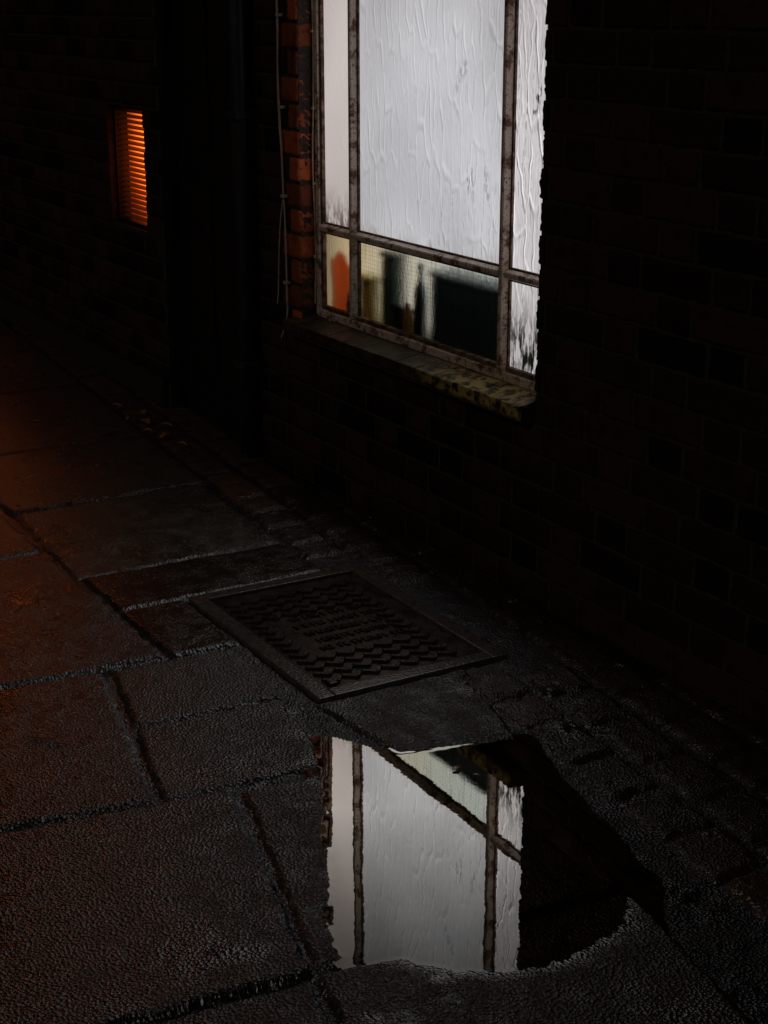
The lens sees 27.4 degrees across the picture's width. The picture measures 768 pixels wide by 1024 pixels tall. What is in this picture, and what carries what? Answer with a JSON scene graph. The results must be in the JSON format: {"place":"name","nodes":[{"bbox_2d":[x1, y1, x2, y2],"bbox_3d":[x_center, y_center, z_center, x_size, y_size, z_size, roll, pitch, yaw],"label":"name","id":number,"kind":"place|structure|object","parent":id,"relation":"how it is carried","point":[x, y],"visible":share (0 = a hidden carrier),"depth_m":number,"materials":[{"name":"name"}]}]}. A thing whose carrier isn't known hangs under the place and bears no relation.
{"place":"outdoors","nodes":[
{"label":"outdoors","id":0,"kind":"place"},
{"bbox_2d":[29,406,329,550],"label":"ground","id":1,"kind":"structure","parent":0,"point":[118,534],"depth_m":5.19,"materials":[{"name":"grey stone"}]},
{"bbox_2d":[0,318,767,1023],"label":"pavement","id":2,"kind":"structure","parent":0,"point":[162,850],"depth_m":3.65,"materials":[{"name":"grey stone"}]},
{"bbox_2d":[28,729,57,736],"bbox_3d":[-0.805,0.521,3.714,0.078,0.006,0.006,6,19,19],"label":"matchstick","id":3,"kind":"object","parent":2,"relation":"on","point":[41,732],"visible":1,"depth_m":3.71,"materials":[{"name":"brown wood"}]},
{"bbox_2d":[0,295,167,406],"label":"plinth","id":4,"kind":"structure","parent":2,"relation":"on","point":[145,382],"depth_m":7.44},
{"bbox_2d":[109,403,121,407],"bbox_3d":[-1.137,-0.449,6.663,0.045,0.019,0.042,-10,21,-29],"label":"fallen leaf","id":5,"kind":"object","parent":2,"relation":"on","point":[117,404],"visible":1,"depth_m":6.67,"materials":[{"name":"brown plant"}]},
{"bbox_2d":[139,418,149,424],"bbox_3d":[-0.978,-0.370,6.421,0.042,0.019,0.080,-10,21,-29],"label":"fallen leaf","id":6,"kind":"object","parent":2,"relation":"on","point":[146,420],"visible":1,"depth_m":6.42,"materials":[{"name":"brown plant"}]},
{"bbox_2d":[158,422,171,426],"bbox_3d":[-0.884,-0.351,6.362,0.044,0.019,0.044,-10,21,-29],"label":"fallen leaf","id":7,"kind":"object","parent":2,"relation":"on","point":[166,423],"visible":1,"depth_m":6.37,"materials":[{"name":"brown plant"}]},
{"bbox_2d":[160,432,171,438],"bbox_3d":[-0.861,-0.302,6.211,0.065,0.019,0.041,-10,21,-29],"label":"fallen leaf","id":8,"kind":"object","parent":2,"relation":"on","point":[163,434],"visible":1,"depth_m":6.21,"materials":[{"name":"brown plant"}]},
{"bbox_2d":[188,564,506,702],"bbox_3d":[-0.121,0.326,4.379,0.566,0.033,0.814,-10,21,-29],"label":"manhole cover","id":9,"kind":"object","parent":2,"relation":"on","point":[330,635],"visible":0.98,"depth_m":4.33,"materials":[{"name":"metal"}]},
{"bbox_2d":[0,0,767,727],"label":"brickwork","id":10,"kind":"object","parent":2,"relation":"on","point":[744,94],"visible":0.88,"depth_m":4.17,"materials":[{"name":"brick"}]},
{"bbox_2d":[160,0,187,406],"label":"door frame","id":11,"kind":"structure","parent":10,"relation":"attached to","point":[172,174],"depth_m":6.45,"materials":[{"name":"paint"}]},
{"bbox_2d":[275,0,316,337],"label":"electric cable","id":12,"kind":"object","parent":10,"relation":"attached to","point":[283,196],"visible":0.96,"depth_m":5.41,"materials":[{"name":"rubber"}]},
{"bbox_2d":[313,0,535,391],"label":"frame","id":13,"kind":"object","parent":10,"relation":"in","point":[509,377],"visible":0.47,"depth_m":5.24,"materials":[{"name":"beige paint"}]},
{"bbox_2d":[323,0,348,226],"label":"glass","id":14,"kind":"object","parent":13,"relation":"attached to","point":[336,100],"visible":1,"depth_m":5.24,"materials":[{"name":"white glass"}]},
{"bbox_2d":[326,234,349,311],"bbox_3d":[-0.150,-0.818,5.390,0.001,0.252,0.200,-10,21,-29],"label":"glass","id":15,"kind":"object","parent":13,"relation":"attached to","point":[337,256],"visible":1,"depth_m":5.40,"materials":[{"name":"black"}]},
{"bbox_2d":[318,0,538,370],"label":"glazing bars","id":16,"kind":"object","parent":13,"relation":"attached to","point":[503,272],"visible":0.91,"depth_m":4.58,"materials":[{"name":"beige paint"}]},
{"bbox_2d":[359,0,504,263],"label":"glass","id":17,"kind":"object","parent":16,"relation":"attached to","point":[431,83],"visible":1,"depth_m":4.74,"materials":[{"name":"white glass"}]},
{"bbox_2d":[319,0,538,380],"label":"putty beads","id":18,"kind":"object","parent":13,"relation":"attached to","point":[481,359],"visible":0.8,"depth_m":5.04},
{"bbox_2d":[361,243,497,361],"bbox_3d":[0.133,-0.667,4.926,0.001,0.252,0.841,-10,21,-29],"label":"glass","id":19,"kind":"object","parent":13,"relation":"attached to","point":[455,307],"visible":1,"depth_m":4.90,"materials":[{"name":"black"}]},
{"bbox_2d":[510,282,538,373],"bbox_3d":[0.417,-0.517,4.463,0.001,0.252,0.200,-10,21,-29],"label":"glass","id":20,"kind":"object","parent":13,"relation":"attached to","point":[523,344],"visible":0.6,"depth_m":4.49,"materials":[{"name":"white glass"}]},
{"bbox_2d":[512,0,547,273],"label":"glass","id":21,"kind":"object","parent":13,"relation":"attached to","point":[532,61],"visible":0.67,"depth_m":4.32,"materials":[{"name":"white glass"}]},
{"bbox_2d":[304,733,668,971],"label":"puddle","id":22,"kind":"object","parent":2,"relation":"on","point":[517,854],"visible":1,"depth_m":3.18,"materials":[{"name":"liquid"}]},
{"bbox_3d":[-0.927,-1.891,6.384,0.091,2.950,13.000,-10,21,-29],"label":"mortar bed","id":23,"kind":"object","parent":2,"relation":"on","visible":0},
{"bbox_2d":[113,104,147,229],"bbox_3d":[-1.046,-1.485,6.762,0.065,0.505,0.415,-10,21,-29],"label":"frame","id":24,"kind":"object","parent":23,"relation":"on","point":[120,186],"visible":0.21,"depth_m":6.90,"materials":[{"name":"paint"}]},
{"bbox_2d":[117,108,147,221],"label":"slats","id":25,"kind":"object","parent":24,"relation":"attached to","point":[136,201],"visible":0.59,"depth_m":6.81,"materials":[{"name":"paint"}]},
{"bbox_2d":[127,112,146,217],"bbox_3d":[-1.025,-1.489,6.774,0.001,0.485,0.395,-10,21,-29],"label":"lit pane","id":26,"kind":"object","parent":24,"relation":"in","point":[136,157],"depth_m":6.85,"materials":[{"name":"orange glass"}]},
{"bbox_2d":[282,315,535,422],"bbox_3d":[0.050,-0.480,4.973,0.102,0.059,1.455,-10,21,-29],"label":"window sill","id":27,"kind":"structure","parent":23,"relation":"attached to","point":[498,396],"depth_m":4.85,"materials":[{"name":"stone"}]},
{"bbox_3d":[0.561,-1.383,4.904,0.898,2.300,2.440,-10,21,-29],"label":"room shell","id":28,"kind":"object","parent":23,"relation":"attached to","visible":0},
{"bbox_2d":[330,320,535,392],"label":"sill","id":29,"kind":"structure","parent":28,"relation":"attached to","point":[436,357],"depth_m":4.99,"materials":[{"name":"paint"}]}
]}

